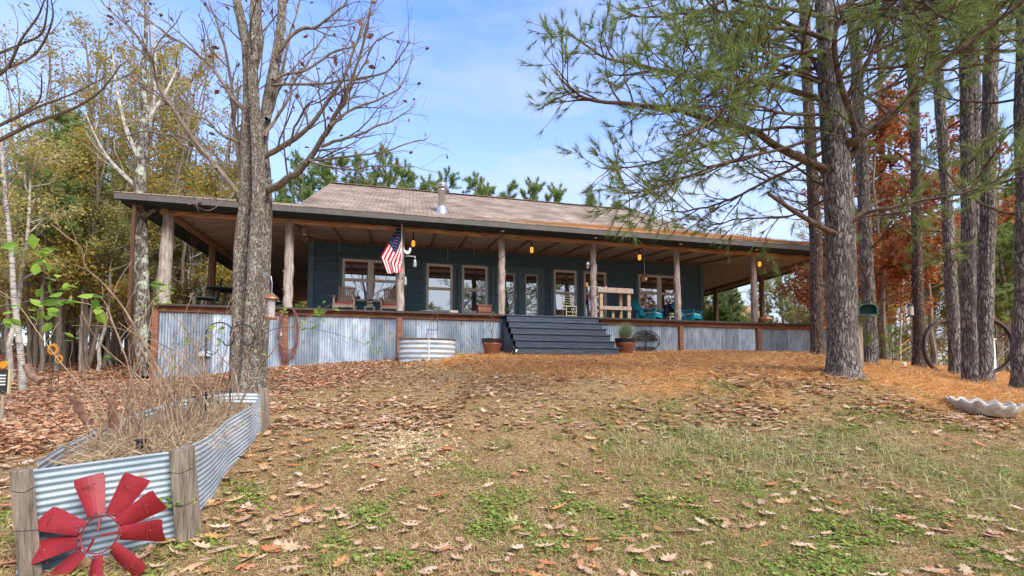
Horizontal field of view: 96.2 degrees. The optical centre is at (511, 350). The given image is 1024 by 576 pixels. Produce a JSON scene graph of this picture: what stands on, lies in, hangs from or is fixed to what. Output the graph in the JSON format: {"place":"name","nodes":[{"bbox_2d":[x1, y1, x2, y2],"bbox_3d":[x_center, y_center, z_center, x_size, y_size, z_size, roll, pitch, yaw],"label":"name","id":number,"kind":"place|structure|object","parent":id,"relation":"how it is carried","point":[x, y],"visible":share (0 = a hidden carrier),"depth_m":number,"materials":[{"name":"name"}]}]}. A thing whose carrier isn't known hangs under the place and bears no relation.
{"place":"outdoors","nodes":[
{"label":"outdoors","id":0,"kind":"place"},
{"bbox_2d":[0,0,1015,363],"label":"sky","id":1,"kind":"structure","parent":0,"point":[473,88],"materials":[{"name":"blue"}]},
{"bbox_2d":[0,345,1023,575],"bbox_3d":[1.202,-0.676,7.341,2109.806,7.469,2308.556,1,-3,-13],"label":"ground","id":2,"kind":"structure","parent":0,"point":[579,455],"depth_m":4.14,"materials":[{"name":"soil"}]},
{"bbox_2d":[0,361,11,419],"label":"garden sign","id":3,"kind":"object","parent":2,"relation":"on","point":[5,379],"visible":0.97,"depth_m":6.00,"materials":[{"name":"metal"}]},
{"bbox_2d":[0,130,56,360],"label":"autumn tree","id":4,"kind":"object","parent":2,"relation":"on","point":[6,329],"visible":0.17,"depth_m":13.26,"materials":[{"name":"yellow plant"}]},
{"bbox_2d":[0,115,59,390],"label":"white birch","id":5,"kind":"object","parent":2,"relation":"on","point":[22,384],"visible":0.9,"depth_m":8.68,"materials":[{"name":"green plant"}]},
{"bbox_2d":[0,20,90,365],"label":"slender tree","id":6,"kind":"object","parent":2,"relation":"on","point":[32,351],"visible":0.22,"depth_m":13.84,"materials":[{"name":"yellow plant"}]},
{"bbox_2d":[0,100,93,378],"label":"autumn tree","id":7,"kind":"object","parent":2,"relation":"on","point":[25,255],"visible":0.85,"depth_m":10.90,"materials":[{"name":"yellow plant"}]},
{"bbox_2d":[0,124,103,371],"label":"autumn tree","id":8,"kind":"object","parent":2,"relation":"on","point":[41,344],"visible":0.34,"depth_m":12.76,"materials":[{"name":"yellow plant"}]},
{"bbox_2d":[0,193,117,363],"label":"autumn tree","id":9,"kind":"object","parent":2,"relation":"on","point":[2,288],"visible":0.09,"depth_m":14.26,"materials":[{"name":"yellow plant"}]},
{"bbox_2d":[0,103,123,370],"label":"autumn tree","id":10,"kind":"object","parent":2,"relation":"on","point":[64,119],"visible":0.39,"depth_m":12.78,"materials":[{"name":"plant"}]},
{"bbox_2d":[0,0,148,141],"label":"overhanging tree","id":11,"kind":"object","parent":2,"relation":"on","point":[14,48],"visible":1,"depth_m":4.87,"materials":[{"name":"brown plant"}]},
{"bbox_2d":[36,80,120,365],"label":"slender tree","id":12,"kind":"object","parent":2,"relation":"on","point":[65,343],"visible":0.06,"depth_m":14.13,"materials":[{"name":"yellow plant"}]},
{"bbox_2d":[28,120,131,370],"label":"autumn tree","id":13,"kind":"object","parent":2,"relation":"on","point":[115,261],"visible":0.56,"depth_m":13.41,"materials":[{"name":"green plant"}]},
{"bbox_2d":[9,14,150,360],"bbox_3d":[-15.062,-5.559,16.208,3.787,12.680,3.102,2,-4,-30],"label":"slender tree","id":14,"kind":"object","parent":2,"relation":"on","point":[74,351],"visible":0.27,"depth_m":16.09,"materials":[{"name":"yellow plant"}]},
{"bbox_2d":[7,30,164,370],"bbox_3d":[-12.320,-4.263,13.620,3.219,10.357,2.636,1,-4,-23],"label":"slender tree","id":15,"kind":"object","parent":2,"relation":"on","point":[87,357],"visible":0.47,"depth_m":13.45,"materials":[{"name":"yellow plant"}]},
{"bbox_2d":[37,190,155,370],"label":"autumn tree","id":16,"kind":"object","parent":2,"relation":"on","point":[101,339],"visible":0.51,"depth_m":13.47,"materials":[{"name":"green plant"}]},
{"bbox_2d":[32,472,166,575],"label":"windmill ornament","id":17,"kind":"object","parent":2,"relation":"on","point":[125,512],"visible":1,"depth_m":2.37,"materials":[{"name":"red metal"}]},
{"bbox_2d":[17,135,201,368],"bbox_3d":[-12.597,-2.683,13.902,3.979,7.336,4.696,0,-3,6],"label":"autumn tree","id":18,"kind":"object","parent":2,"relation":"on","point":[76,254],"visible":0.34,"depth_m":13.43,"materials":[{"name":"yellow plant"}]},
{"bbox_2d":[51,9,186,358],"bbox_3d":[-15.909,-6.076,18.571,3.567,13.756,4.355,0,-3,-1],"label":"slender tree","id":19,"kind":"object","parent":2,"relation":"on","point":[100,303],"visible":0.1,"depth_m":18.01,"materials":[{"name":"yellow plant"}]},
{"bbox_2d":[59,8,194,365],"bbox_3d":[-12.740,-5.080,15.310,3.102,11.941,3.787,-2,-4,34],"label":"slender tree","id":20,"kind":"object","parent":2,"relation":"on","point":[115,349],"visible":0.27,"depth_m":15.05,"materials":[{"name":"yellow plant"}]},
{"bbox_2d":[64,0,192,375],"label":"lichen tree","id":21,"kind":"object","parent":2,"relation":"on","point":[138,182],"visible":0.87,"depth_m":11.76,"materials":[{"name":"grey plant"}]},
{"bbox_2d":[86,174,184,361],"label":"autumn tree","id":22,"kind":"object","parent":2,"relation":"on","point":[117,274],"visible":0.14,"depth_m":15.92,"materials":[{"name":"yellow plant"}]},
{"bbox_2d":[9,388,269,575],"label":"raised bed","id":23,"kind":"object","parent":2,"relation":"on","point":[45,486],"visible":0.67,"depth_m":2.71,"materials":[{"name":"metal"}]},
{"bbox_2d":[64,395,94,424],"bbox_3d":[-3.114,0.425,3.304,0.205,0.215,0.042,0,-3,-6],"label":"rusty blade","id":24,"kind":"object","parent":23,"relation":"in","point":[77,406],"visible":0.94,"depth_m":3.30,"materials":[{"name":"metal"}]},
{"bbox_2d":[1,206,191,439],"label":"leafy shrub","id":25,"kind":"object","parent":23,"relation":"in","point":[33,242],"visible":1,"depth_m":2.84,"materials":[{"name":"green plant"}]},
{"bbox_2d":[62,283,140,422],"bbox_3d":[-2.934,0.009,3.391,0.693,1.014,0.232,-1,-3,10],"label":"leafy shrub","id":26,"kind":"object","parent":23,"relation":"in","point":[105,357],"visible":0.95,"depth_m":3.32,"materials":[{"name":"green plant"}]},
{"bbox_2d":[105,395,118,429],"bbox_3d":[-2.876,0.445,3.309,0.099,0.250,0.052,1,-3,-13],"label":"rusty blade","id":27,"kind":"object","parent":23,"relation":"in","point":[113,419],"visible":0.64,"depth_m":3.30,"materials":[{"name":"metal"}]},
{"bbox_2d":[37,395,274,466],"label":"dead bed grass","id":28,"kind":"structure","parent":23,"relation":"in","point":[105,451],"depth_m":3.18,"materials":[{"name":"plant"}]},
{"bbox_2d":[82,321,250,462],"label":"dead stems","id":29,"kind":"object","parent":23,"relation":"in","point":[128,406],"visible":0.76,"depth_m":3.30,"materials":[{"name":"brown plant"}]},
{"bbox_2d":[141,280,200,418],"bbox_3d":[-2.783,-0.020,3.690,0.530,1.156,0.242,-1,-4,15],"label":"leafy shrub","id":30,"kind":"object","parent":23,"relation":"in","point":[159,283],"visible":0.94,"depth_m":3.70,"materials":[{"name":"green plant"}]},
{"bbox_2d":[238,301,338,405],"bbox_3d":[-2.001,0.033,4.045,1.066,0.933,0.271,-1,-4,17],"label":"leafy shrub","id":31,"kind":"object","parent":23,"relation":"in","point":[316,311],"visible":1,"depth_m":4.07,"materials":[{"name":"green plant"}]},
{"bbox_2d":[94,0,223,322],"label":"slender tree","id":32,"kind":"object","parent":2,"relation":"on","point":[172,144],"visible":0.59,"depth_m":15.72,"materials":[{"name":"yellow plant"}]},
{"bbox_2d":[108,0,228,299],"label":"slender tree","id":33,"kind":"object","parent":2,"relation":"on","point":[151,258],"visible":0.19,"depth_m":18.66,"materials":[{"name":"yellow plant"}]},
{"bbox_2d":[123,43,221,303],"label":"slender tree","id":34,"kind":"object","parent":2,"relation":"on","point":[185,243],"visible":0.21,"depth_m":17.46,"materials":[{"name":"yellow plant"}]},
{"bbox_2d":[149,244,221,304],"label":"bare tree","id":35,"kind":"object","parent":2,"relation":"on","point":[188,270],"visible":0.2,"depth_m":18.44,"materials":[{"name":"brown plant"}]},
{"bbox_2d":[157,179,232,303],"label":"autumn tree","id":36,"kind":"object","parent":2,"relation":"on","point":[178,260],"visible":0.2,"depth_m":19.20,"materials":[{"name":"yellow plant"}]},
{"bbox_2d":[172,237,232,305],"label":"autumn tree","id":37,"kind":"object","parent":2,"relation":"on","point":[231,281],"visible":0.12,"depth_m":19.56,"materials":[{"name":"yellow plant"}]},
{"bbox_2d":[175,160,235,304],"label":"autumn tree","id":38,"kind":"object","parent":2,"relation":"on","point":[218,267],"visible":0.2,"depth_m":19.57,"materials":[{"name":"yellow plant"}]},
{"bbox_2d":[158,45,262,304],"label":"slender tree","id":39,"kind":"object","parent":2,"relation":"on","point":[227,155],"visible":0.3,"depth_m":19.37,"materials":[{"name":"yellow plant"}]},
{"bbox_2d":[189,135,239,300],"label":"autumn tree","id":40,"kind":"object","parent":2,"relation":"on","point":[232,162],"visible":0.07,"depth_m":22.07,"materials":[{"name":"yellow plant"}]},
{"bbox_2d":[0,346,431,454],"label":"woodland leaf litter","id":41,"kind":"object","parent":2,"relation":"on","point":[20,447],"visible":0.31,"depth_m":8.06,"materials":[{"name":"red plant"}]},
{"bbox_2d":[79,0,454,392],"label":"bare oak","id":42,"kind":"object","parent":2,"relation":"on","point":[251,266],"visible":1,"depth_m":6.28,"materials":[{"name":"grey plant"}]},
{"bbox_2d":[272,147,321,305],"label":"pine","id":43,"kind":"object","parent":2,"relation":"on","point":[311,186],"visible":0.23,"depth_m":29.36,"materials":[{"name":"plant"}]},
{"bbox_2d":[312,150,353,193],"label":"pine","id":44,"kind":"object","parent":2,"relation":"on","point":[326,175],"visible":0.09,"depth_m":30.16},
{"bbox_2d":[339,151,376,185],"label":"pine","id":45,"kind":"object","parent":2,"relation":"on","point":[354,161],"visible":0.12,"depth_m":32.62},
{"bbox_2d":[362,142,409,188],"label":"pine","id":46,"kind":"object","parent":2,"relation":"on","point":[388,181],"visible":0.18,"depth_m":30.55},
{"bbox_2d":[383,156,419,188],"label":"pine","id":47,"kind":"object","parent":2,"relation":"on","point":[409,175],"visible":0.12,"depth_m":34.46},
{"bbox_2d":[338,415,467,477],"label":"gravel","id":48,"kind":"structure","parent":2,"relation":"on","point":[406,444],"depth_m":4.49,"materials":[{"name":"gravel"}]},
{"bbox_2d":[398,338,455,361],"bbox_3d":[-2.312,0.016,12.562,1.568,0.669,0.808,1,-3,-13],"label":"oval planter","id":49,"kind":"object","parent":2,"relation":"on","point":[419,349],"visible":0.84,"depth_m":12.21,"materials":[{"name":"metal"}]},
{"bbox_2d":[428,165,461,192],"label":"pine","id":50,"kind":"object","parent":2,"relation":"on","point":[452,182],"visible":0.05,"depth_m":40.72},
{"bbox_2d":[113,182,826,378],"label":"ranch house","id":51,"kind":"structure","parent":2,"relation":"on","point":[465,243],"depth_m":15.64,"materials":[{"name":"teal paint"}]},
{"bbox_2d":[278,308,298,360],"bbox_3d":[-5.994,-0.434,12.328,0.520,1.407,0.148,1,-3,-13],"label":"garden hose","id":52,"kind":"object","parent":51,"relation":"hanging from","point":[281,349],"visible":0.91,"depth_m":12.26,"materials":[{"name":"red rubber"}]},
{"bbox_2d":[332,286,356,309],"bbox_3d":[-5.305,-1.581,14.601,0.690,1.105,0.875,1,-3,-13],"label":"rocking chair","id":53,"kind":"object","parent":51,"relation":"on","point":[344,302],"visible":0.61,"depth_m":14.82,"materials":[{"name":"brown wood"}]},
{"bbox_2d":[339,257,396,301],"bbox_3d":[-4.916,-2.447,15.961,2.080,1.540,0.070,1,-3,-13],"label":"window","id":54,"kind":"structure","parent":51,"relation":"in","point":[369,277],"depth_m":15.92,"materials":[{"name":"clear glass"}]},
{"bbox_2d":[380,288,395,309],"bbox_3d":[-3.939,-1.562,14.916,0.650,1.105,0.875,1,-3,-13],"label":"rocking chair","id":55,"kind":"object","parent":51,"relation":"on","point":[390,304],"visible":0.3,"depth_m":15.16,"materials":[{"name":"brown wood"}]},
{"bbox_2d":[380,224,402,273],"bbox_3d":[-3.431,-3.016,13.105,0.613,1.701,0.250,1,-3,-13],"label":"flag","id":56,"kind":"object","parent":51,"relation":"attached to","point":[391,257],"visible":0.98,"depth_m":13.07,"materials":[{"name":"multicoloured fabric"}]},
{"bbox_2d":[423,262,455,311],"bbox_3d":[-2.602,-2.266,16.486,1.150,1.820,0.070,1,-3,-13],"label":"window","id":57,"kind":"structure","parent":51,"relation":"in","point":[439,279],"depth_m":16.49,"materials":[{"name":"clear glass"}]},
{"bbox_2d":[459,263,489,312],"bbox_3d":[-1.360,-2.254,16.773,1.160,1.830,0.070,1,-3,-13],"label":"window","id":58,"kind":"structure","parent":51,"relation":"in","point":[474,279],"depth_m":16.77,"materials":[{"name":"clear glass"}]},
{"bbox_2d":[495,269,516,314],"bbox_3d":[-0.198,-1.957,16.969,0.840,2.120,0.152,1,-3,-13],"label":"door","id":59,"kind":"structure","parent":51,"relation":"in","point":[510,275],"depth_m":17.06,"materials":[{"name":"blue paint"}]},
{"bbox_2d":[518,270,540,314],"bbox_3d":[0.668,-1.942,17.219,0.880,2.120,0.055,1,-3,-13],"label":"door","id":60,"kind":"structure","parent":51,"relation":"in","point":[529,282],"depth_m":17.23,"materials":[{"name":"blue paint"}]},
{"bbox_2d":[551,268,578,316],"bbox_3d":[2.030,-2.203,17.556,1.140,1.880,0.070,1,-3,-13],"label":"window","id":61,"kind":"structure","parent":51,"relation":"in","point":[565,282],"depth_m":17.56,"materials":[{"name":"clear glass"}]},
{"bbox_2d":[581,270,608,317],"bbox_3d":[3.224,-2.186,17.831,1.150,1.880,0.070,1,-3,-13],"label":"window","id":62,"kind":"structure","parent":51,"relation":"in","point":[602,280],"depth_m":17.81,"materials":[{"name":"clear glass"}]},
{"bbox_2d":[589,287,632,317],"bbox_3d":[3.289,-1.516,15.271,1.251,1.030,0.752,1,-3,-13],"label":"potting bench","id":63,"kind":"object","parent":51,"relation":"on","point":[618,291],"visible":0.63,"depth_m":14.97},
{"bbox_2d":[633,330,659,350],"bbox_3d":[4.322,-0.329,14.798,1.012,0.692,0.052,1,-3,-13],"label":"metal plaque","id":64,"kind":"object","parent":51,"relation":"attached to","point":[646,333],"visible":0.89,"depth_m":14.79,"materials":[{"name":"metal"}]},
{"bbox_2d":[632,299,663,318],"bbox_3d":[4.885,-1.409,16.605,0.930,1.024,0.812,-3,-4,39],"label":"adirondack chair","id":65,"kind":"object","parent":51,"relation":"on","point":[653,314],"visible":0.74,"depth_m":16.47,"materials":[{"name":"teal plastic"}]},
{"bbox_2d":[635,273,682,310],"bbox_3d":[5.928,-2.339,18.467,2.060,1.500,0.070,1,-3,-13],"label":"window","id":66,"kind":"structure","parent":51,"relation":"in","point":[658,291],"depth_m":18.43,"materials":[{"name":"clear glass"}]},
{"bbox_2d":[460,171,495,195],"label":"pine","id":67,"kind":"object","parent":2,"relation":"on","point":[474,183],"visible":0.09,"depth_m":38.19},
{"bbox_2d":[481,338,502,354],"bbox_3d":[-0.559,-0.101,12.770,0.619,0.462,0.619,1,-3,-13],"label":"flower pot","id":68,"kind":"object","parent":2,"relation":"on","point":[492,345],"visible":0.88,"depth_m":12.55,"materials":[{"name":"ceramic"}]},
{"bbox_2d":[0,351,1023,575],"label":"fallen oak leaves","id":69,"kind":"object","parent":2,"relation":"on","point":[278,544],"visible":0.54,"depth_m":5.06,"materials":[{"name":"plant"}]},
{"bbox_2d":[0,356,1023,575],"bbox_3d":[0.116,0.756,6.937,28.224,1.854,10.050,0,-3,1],"label":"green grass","id":70,"kind":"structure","parent":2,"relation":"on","point":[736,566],"depth_m":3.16,"materials":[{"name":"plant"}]},
{"bbox_2d":[0,368,1023,575],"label":"clover","id":71,"kind":"object","parent":2,"relation":"on","point":[648,497],"visible":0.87,"depth_m":3.13,"materials":[{"name":"green plant"}]},
{"bbox_2d":[519,176,546,200],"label":"pine","id":72,"kind":"object","parent":2,"relation":"on","point":[535,189],"visible":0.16,"depth_m":41.94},
{"bbox_2d":[544,182,567,202],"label":"pine","id":73,"kind":"object","parent":2,"relation":"on","point":[556,194],"visible":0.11,"depth_m":42.99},
{"bbox_2d":[500,314,619,354],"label":"porch steps","id":74,"kind":"structure","parent":2,"relation":"on","point":[567,333],"depth_m":13.06,"materials":[{"name":"wood"}]},
{"bbox_2d":[614,338,635,353],"bbox_3d":[3.346,-0.122,13.573,0.637,0.482,0.637,1,-3,-13],"label":"flower pot","id":75,"kind":"object","parent":2,"relation":"on","point":[626,345],"visible":0.81,"depth_m":13.35,"materials":[{"name":"ceramic"}]},
{"bbox_2d":[709,291,749,321],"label":"pine","id":76,"kind":"object","parent":2,"relation":"on","point":[720,313],"visible":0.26,"depth_m":25.25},
{"bbox_2d":[438,348,1023,419],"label":"fallen pine needles","id":77,"kind":"object","parent":2,"relation":"on","point":[702,357],"visible":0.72,"depth_m":8.18,"materials":[{"name":"plant"}]},
{"bbox_2d":[719,288,747,321],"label":"pine","id":78,"kind":"object","parent":2,"relation":"on","point":[737,305],"visible":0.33,"depth_m":25.01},
{"bbox_2d":[742,236,782,318],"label":"autumn tree","id":79,"kind":"object","parent":2,"relation":"on","point":[768,290],"visible":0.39,"depth_m":22.65,"materials":[{"name":"green plant"}]},
{"bbox_2d":[515,0,1023,380],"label":"pine","id":80,"kind":"object","parent":2,"relation":"on","point":[835,106],"visible":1,"depth_m":6.43,"materials":[{"name":"green plant"}]},
{"bbox_2d":[765,274,807,323],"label":"pine","id":81,"kind":"object","parent":2,"relation":"on","point":[786,306],"visible":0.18,"depth_m":32.20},
{"bbox_2d":[777,273,809,323],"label":"autumn tree","id":82,"kind":"object","parent":2,"relation":"on","point":[790,315],"visible":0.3,"depth_m":21.47,"materials":[{"name":"yellow plant"}]},
{"bbox_2d":[784,220,823,321],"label":"autumn tree","id":83,"kind":"object","parent":2,"relation":"on","point":[802,237],"visible":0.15,"depth_m":26.61,"materials":[{"name":"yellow plant"}]},
{"bbox_2d":[607,409,1023,527],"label":"long pale grass","id":84,"kind":"structure","parent":2,"relation":"on","point":[812,455],"depth_m":4.20,"materials":[{"name":"plant"}]},
{"bbox_2d":[751,0,891,355],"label":"tall pine","id":85,"kind":"object","parent":2,"relation":"on","point":[817,327],"visible":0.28,"depth_m":10.38,"materials":[{"name":"brown plant"}]},
{"bbox_2d":[769,174,888,328],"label":"red oak","id":86,"kind":"object","parent":2,"relation":"on","point":[801,297],"visible":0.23,"depth_m":11.46,"materials":[{"name":"orange plant"}]},
{"bbox_2d":[858,303,877,369],"bbox_3d":[5.786,-0.163,7.508,0.318,1.201,0.553,-2,-4,28],"label":"mailbox","id":87,"kind":"object","parent":2,"relation":"on","point":[867,310],"visible":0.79,"depth_m":7.55,"materials":[{"name":"green paint"}]},
{"bbox_2d":[846,4,891,359],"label":"tall pine","id":88,"kind":"object","parent":2,"relation":"on","point":[886,309],"visible":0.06,"depth_m":14.92,"materials":[{"name":"brown plant"}]},
{"bbox_2d":[761,0,988,364],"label":"tall pine","id":89,"kind":"object","parent":2,"relation":"on","point":[866,268],"visible":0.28,"depth_m":8.90,"materials":[{"name":"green plant"}]},
{"bbox_2d":[822,73,960,360],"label":"red oak","id":90,"kind":"object","parent":2,"relation":"on","point":[890,127],"visible":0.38,"depth_m":12.80,"materials":[{"name":"orange plant"}]},
{"bbox_2d":[878,323,912,364],"bbox_3d":[8.108,-0.183,9.783,0.613,1.048,0.644,1,-3,-13],"label":"pine seedling","id":91,"kind":"object","parent":2,"relation":"on","point":[888,338],"visible":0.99,"depth_m":9.79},
{"bbox_2d":[842,16,960,367],"bbox_3d":[9.806,-4.919,10.755,3.620,11.157,3.219,2,-4,-27],"label":"tall pine","id":92,"kind":"object","parent":2,"relation":"on","point":[917,299],"visible":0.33,"depth_m":10.93,"materials":[{"name":"brown plant"}]},
{"bbox_2d":[855,158,958,359],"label":"pine","id":93,"kind":"object","parent":2,"relation":"on","point":[940,276],"visible":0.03,"depth_m":17.48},
{"bbox_2d":[901,285,947,359],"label":"autumn tree","id":94,"kind":"object","parent":2,"relation":"on","point":[943,325],"visible":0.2,"depth_m":16.84,"materials":[{"name":"yellow plant"}]},
{"bbox_2d":[838,11,1015,375],"bbox_3d":[9.132,-3.896,9.740,3.268,9.514,3.364,3,-5,-41],"label":"tall pine","id":95,"kind":"object","parent":2,"relation":"on","point":[951,291],"visible":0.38,"depth_m":9.40,"materials":[{"name":"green plant"}]},
{"bbox_2d":[921,319,945,370],"bbox_3d":[9.665,-0.075,10.200,1.240,1.240,0.080,0,-3,-8],"label":"iron hoop","id":96,"kind":"object","parent":2,"relation":"on","point":[930,327],"visible":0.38,"depth_m":10.12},
{"bbox_2d":[844,0,1023,383],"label":"tall pine","id":97,"kind":"object","parent":2,"relation":"on","point":[969,367],"visible":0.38,"depth_m":7.53,"materials":[{"name":"brown plant"}]},
{"bbox_2d":[856,106,1015,365],"bbox_3d":[12.511,-3.522,14.218,3.451,8.714,4.639,1,-4,-22],"label":"red oak","id":98,"kind":"object","parent":2,"relation":"on","point":[955,171],"visible":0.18,"depth_m":14.02,"materials":[{"name":"orange plant"}]},
{"bbox_2d":[877,326,1005,371],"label":"undergrowth","id":99,"kind":"object","parent":2,"relation":"on","point":[910,356],"visible":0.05,"depth_m":16.72,"materials":[{"name":"brown plant"}]},
{"bbox_2d":[879,305,1010,371],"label":"brush stems","id":100,"kind":"object","parent":2,"relation":"on","point":[1001,355],"visible":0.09,"depth_m":15.59,"materials":[{"name":"brown plant"}]},
{"bbox_2d":[882,15,1013,288],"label":"tall pine","id":101,"kind":"object","parent":2,"relation":"on","point":[977,119],"visible":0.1,"depth_m":9.95,"materials":[{"name":"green plant"}]},
{"bbox_2d":[881,0,1015,382],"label":"tall pine","id":102,"kind":"object","parent":2,"relation":"on","point":[985,310],"visible":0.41,"depth_m":7.93,"materials":[{"name":"brown plant"}]},
{"bbox_2d":[893,0,1023,391],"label":"tall pine","id":103,"kind":"object","parent":2,"relation":"on","point":[1016,350],"visible":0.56,"depth_m":7.01,"materials":[{"name":"green plant"}]},
{"bbox_2d":[924,234,1013,367],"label":"autumn tree","id":104,"kind":"object","parent":2,"relation":"on","point":[942,313],"visible":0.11,"depth_m":16.80,"materials":[{"name":"yellow plant"}]},
{"bbox_2d":[941,166,1015,372],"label":"pine","id":105,"kind":"object","parent":2,"relation":"on","point":[1003,294],"visible":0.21,"depth_m":14.65,"materials":[{"name":"plant"}]},
{"bbox_2d":[948,318,1010,372],"bbox_3d":[9.613,-0.111,9.400,1.200,1.200,0.080,0,-3,6],"label":"iron hoop","id":106,"kind":"object","parent":2,"relation":"on","point":[1007,330],"visible":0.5,"depth_m":9.35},
{"bbox_2d":[945,396,1023,417],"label":"shell basin","id":107,"kind":"object","parent":2,"relation":"on","point":[997,408],"visible":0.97,"depth_m":5.33,"materials":[{"name":"stone"}]},
{"bbox_2d":[994,162,1015,328],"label":"pine","id":108,"kind":"object","parent":2,"relation":"on","point":[997,273],"visible":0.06,"depth_m":16.31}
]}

